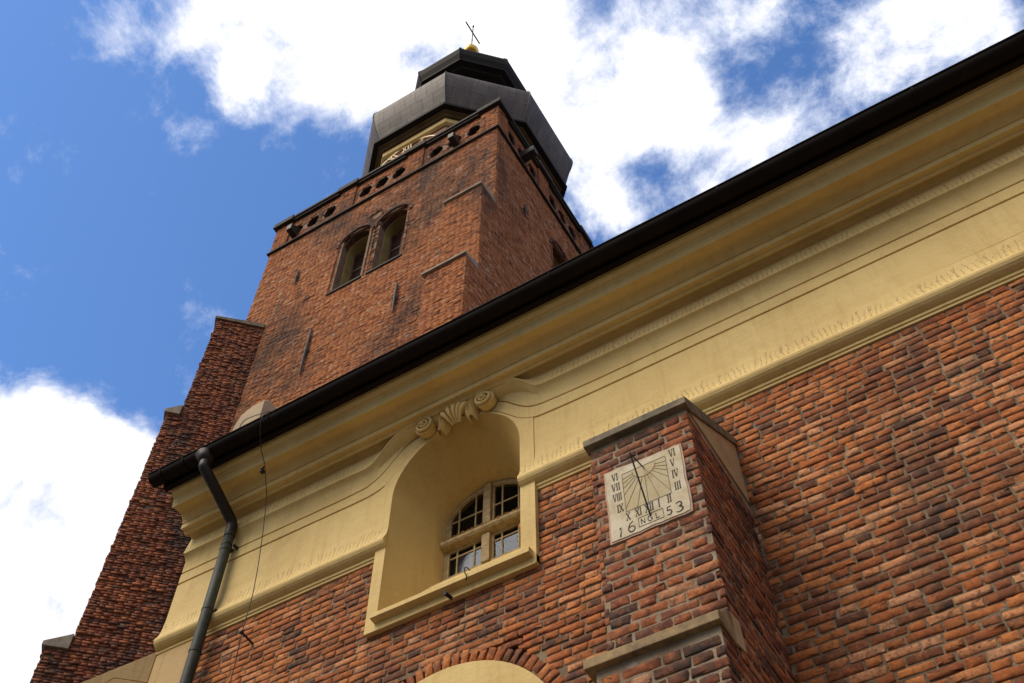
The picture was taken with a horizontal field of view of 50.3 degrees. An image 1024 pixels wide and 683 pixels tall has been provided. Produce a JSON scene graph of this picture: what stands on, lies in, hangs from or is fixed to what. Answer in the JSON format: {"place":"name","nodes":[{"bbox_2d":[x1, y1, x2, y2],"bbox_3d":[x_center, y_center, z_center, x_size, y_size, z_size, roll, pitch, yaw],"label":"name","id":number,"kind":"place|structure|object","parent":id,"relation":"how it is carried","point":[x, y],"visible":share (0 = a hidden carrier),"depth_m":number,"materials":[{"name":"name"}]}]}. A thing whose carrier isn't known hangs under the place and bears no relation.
{"place":"outdoors","nodes":[
{"label":"outdoors","id":0,"kind":"place"},
{"bbox_2d":[30,22,593,682],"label":"church tower","id":1,"kind":"structure","parent":0,"point":[464,208],"depth_m":37.60,"materials":[{"name":"brick"}]},
{"bbox_2d":[381,135,433,165],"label":"tower clock","id":2,"kind":"object","parent":1,"relation":"attached to","point":[404,149],"visible":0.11,"depth_m":50.43,"materials":[{"name":"paint"}]},
{"bbox_2d":[0,0,1023,682],"label":"sky","id":3,"kind":"structure","parent":0,"point":[152,152],"materials":[{"name":"blue"}]},
{"label":"ground","id":4,"kind":"structure","parent":0,"visible":0},
{"bbox_2d":[82,65,1023,682],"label":"church nave","id":5,"kind":"structure","parent":4,"relation":"on","point":[818,373],"depth_m":11.08,"materials":[{"name":"brick"}]},
{"bbox_2d":[179,447,238,682],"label":"downpipe","id":6,"kind":"object","parent":5,"relation":"attached to","point":[205,458],"visible":1,"depth_m":13.77,"materials":[{"name":"black metal"}]},
{"bbox_2d":[230,411,270,682],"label":"lightning wire","id":7,"kind":"object","parent":5,"relation":"attached to","point":[261,471],"visible":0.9,"depth_m":13.48,"materials":[{"name":"black metal"}]},
{"bbox_2d":[443,591,451,599],"bbox_3d":[-0.638,2.587,11.077,0.047,0.082,0.180,-26,-59,17],"label":"drain spout","id":8,"kind":"object","parent":5,"relation":"attached to","point":[447,594],"visible":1,"depth_m":11.04,"materials":[{"name":"black metal"}]},
{"bbox_2d":[440,479,520,581],"bbox_3d":[-0.280,2.196,12.943,1.230,1.360,0.313,-26,-59,17],"label":"window","id":9,"kind":"structure","parent":5,"relation":"in","point":[491,526],"depth_m":12.84,"materials":[{"name":"paint"}]},
{"bbox_2d":[148,29,1023,491],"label":"roof gutter","id":10,"kind":"object","parent":5,"relation":"attached to","point":[872,123],"visible":0.99,"depth_m":12.79,"materials":[{"name":"metal"}]},
{"bbox_2d":[603,443,693,545],"bbox_3d":[1.009,1.112,8.652,0.719,0.832,0.292,-26,-59,17],"label":"sundial","id":11,"kind":"object","parent":5,"relation":"attached to","point":[646,494],"visible":1,"depth_m":8.66,"materials":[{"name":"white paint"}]}
]}

